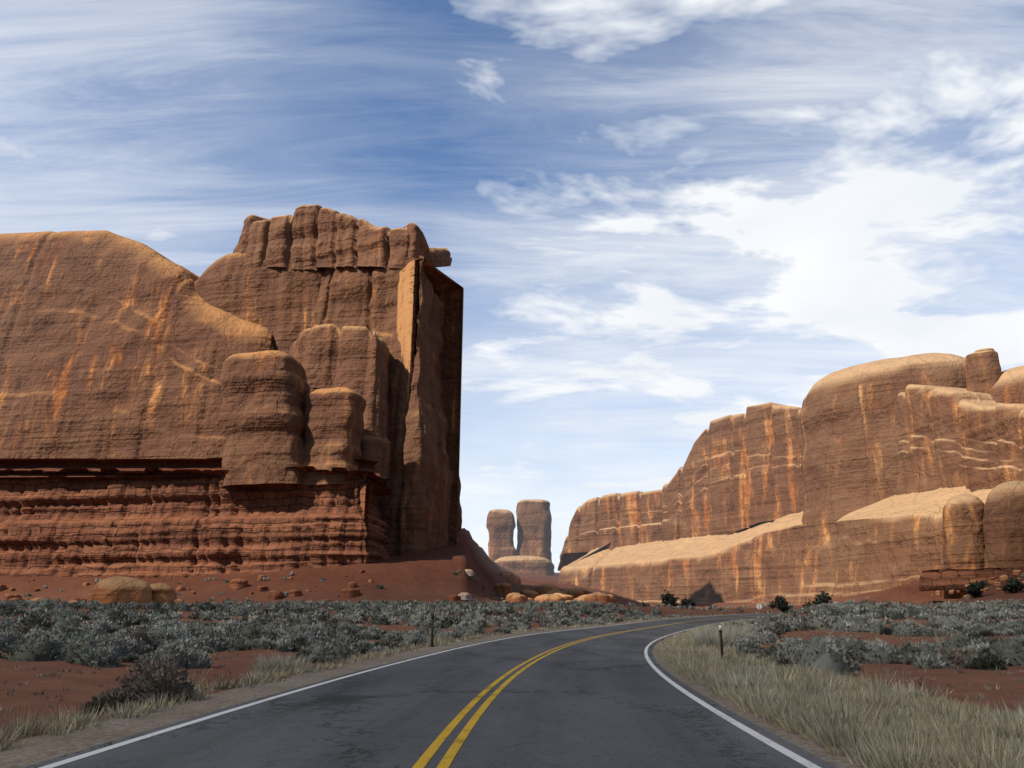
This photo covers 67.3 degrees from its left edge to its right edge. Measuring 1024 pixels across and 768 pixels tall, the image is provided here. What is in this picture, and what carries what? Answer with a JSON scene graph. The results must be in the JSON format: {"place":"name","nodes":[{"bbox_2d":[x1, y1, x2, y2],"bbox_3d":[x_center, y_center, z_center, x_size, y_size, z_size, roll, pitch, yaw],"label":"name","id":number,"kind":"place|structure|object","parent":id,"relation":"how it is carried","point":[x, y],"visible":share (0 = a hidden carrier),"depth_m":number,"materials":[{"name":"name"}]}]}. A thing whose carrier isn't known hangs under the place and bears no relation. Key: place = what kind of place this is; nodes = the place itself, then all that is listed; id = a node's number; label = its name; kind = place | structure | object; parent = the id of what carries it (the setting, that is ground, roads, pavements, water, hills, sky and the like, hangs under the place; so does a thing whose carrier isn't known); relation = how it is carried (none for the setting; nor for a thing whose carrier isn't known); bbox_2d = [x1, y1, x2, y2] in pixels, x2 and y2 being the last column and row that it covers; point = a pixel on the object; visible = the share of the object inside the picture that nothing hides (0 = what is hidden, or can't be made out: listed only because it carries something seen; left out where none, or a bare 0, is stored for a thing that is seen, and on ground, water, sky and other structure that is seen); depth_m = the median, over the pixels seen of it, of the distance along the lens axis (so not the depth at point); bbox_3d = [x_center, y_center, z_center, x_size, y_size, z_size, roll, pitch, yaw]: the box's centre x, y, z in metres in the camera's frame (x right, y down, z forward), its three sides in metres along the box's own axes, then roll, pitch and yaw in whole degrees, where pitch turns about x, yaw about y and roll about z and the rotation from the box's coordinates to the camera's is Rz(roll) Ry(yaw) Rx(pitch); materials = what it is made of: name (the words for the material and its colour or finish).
{"place":"outdoors","nodes":[
{"label":"outdoors","id":0,"kind":"place"},
{"bbox_2d":[0,457,379,476],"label":"rock ledge","id":1,"kind":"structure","parent":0,"point":[58,464],"depth_m":191.51,"materials":[{"name":"brown stone"}]},
{"bbox_2d":[23,613,837,767],"bbox_3d":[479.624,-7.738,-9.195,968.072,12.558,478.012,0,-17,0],"label":"road","id":2,"kind":"structure","parent":0,"point":[614,700],"depth_m":9.70,"materials":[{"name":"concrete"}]},
{"bbox_2d":[39,613,820,767],"bbox_3d":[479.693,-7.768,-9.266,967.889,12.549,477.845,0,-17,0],"label":"road edge lines","id":3,"kind":"structure","parent":2,"relation":"on","point":[790,754],"depth_m":9.65,"materials":[{"name":"white paint"}]},
{"bbox_2d":[412,615,765,767],"bbox_3d":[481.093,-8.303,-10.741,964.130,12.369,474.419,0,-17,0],"label":"road centre lines","id":4,"kind":"structure","parent":2,"relation":"on","point":[431,750],"depth_m":9.67,"materials":[{"name":"yellow paint"}]},
{"bbox_2d":[0,613,880,767],"bbox_3d":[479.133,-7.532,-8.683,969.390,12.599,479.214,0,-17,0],"label":"road shoulder","id":5,"kind":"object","parent":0,"point":[34,750],"depth_m":10.38},
{"bbox_2d":[0,528,1023,744],"bbox_3d":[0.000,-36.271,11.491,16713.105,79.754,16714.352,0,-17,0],"label":"ground","id":6,"kind":"structure","parent":0,"point":[433,570],"depth_m":145.21,"materials":[{"name":"red soil"}]},
{"bbox_2d":[0,466,393,577],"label":"ledge rock","id":7,"kind":"object","parent":6,"relation":"on","point":[152,527],"visible":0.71,"depth_m":179.80,"materials":[{"name":"stone"}]},
{"bbox_2d":[0,230,463,555],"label":"cliff","id":8,"kind":"structure","parent":6,"relation":"on","point":[114,346],"depth_m":226.22,"materials":[{"name":"stone"}]},
{"bbox_2d":[233,204,451,478],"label":"rock buttresses","id":9,"kind":"object","parent":8,"relation":"on","point":[354,358],"visible":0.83,"depth_m":225.53,"materials":[{"name":"stone"}]},
{"bbox_2d":[0,570,498,603],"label":"talus blocks","id":10,"kind":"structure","parent":6,"relation":"on","point":[349,591],"depth_m":149.40,"materials":[{"name":"stone"}]},
{"bbox_2d":[430,613,433,646],"bbox_3d":[-3.011,9.393,29.067,0.130,1.450,0.050,-3,-17,9],"label":"delineator post","id":11,"kind":"object","parent":6,"relation":"on","point":[432,625],"visible":0.86,"depth_m":29.10,"materials":[{"name":"paint"}]},
{"bbox_2d":[458,569,473,599],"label":"boulders","id":12,"kind":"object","parent":6,"relation":"on","point":[466,595],"depth_m":144.06,"materials":[{"name":"stone"}]},
{"bbox_2d":[0,570,1023,767],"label":"vegetation","id":13,"kind":"object","parent":6,"relation":"on","point":[809,689],"visible":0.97,"depth_m":24.93,"materials":[{"name":"beige plant"}]},
{"bbox_2d":[486,499,555,575],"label":"rock spires","id":14,"kind":"object","parent":6,"relation":"on","point":[531,553],"visible":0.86,"depth_m":509.08,"materials":[{"name":"stone"}]},
{"bbox_2d":[29,570,1023,604],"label":"boulders","id":15,"kind":"object","parent":6,"relation":"on","point":[115,589],"visible":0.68,"depth_m":160.37,"materials":[{"name":"brown stone"}]},
{"bbox_2d":[718,625,723,656],"bbox_3d":[6.849,8.566,25.130,0.130,1.350,0.050,-2,-17,8],"label":"delineator post","id":16,"kind":"object","parent":6,"relation":"on","point":[720,635],"visible":0.73,"depth_m":25.17,"materials":[{"name":"paint"}]},
{"bbox_2d":[756,603,761,613],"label":"road sign back","id":17,"kind":"object","parent":6,"relation":"on","point":[759,606],"visible":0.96,"depth_m":108.29,"materials":[{"name":"paint"}]},
{"bbox_2d":[558,348,1023,604],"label":"rock wall","id":18,"kind":"structure","parent":6,"relation":"on","point":[873,476],"depth_m":273.24,"materials":[{"name":"stone"}]},
{"bbox_2d":[659,576,1023,612],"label":"trees","id":19,"kind":"object","parent":6,"relation":"on","point":[1012,585],"visible":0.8,"depth_m":157.61,"materials":[{"name":"green plant"}]},
{"bbox_2d":[918,567,1023,590],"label":"ledge rock","id":20,"kind":"object","parent":6,"relation":"on","point":[945,579],"visible":0.77,"depth_m":189.47,"materials":[{"name":"stone"}]},
{"bbox_2d":[0,0,1023,572],"label":"sky","id":21,"kind":"structure","parent":0,"point":[659,221],"materials":[{"name":"blue"}]}
]}

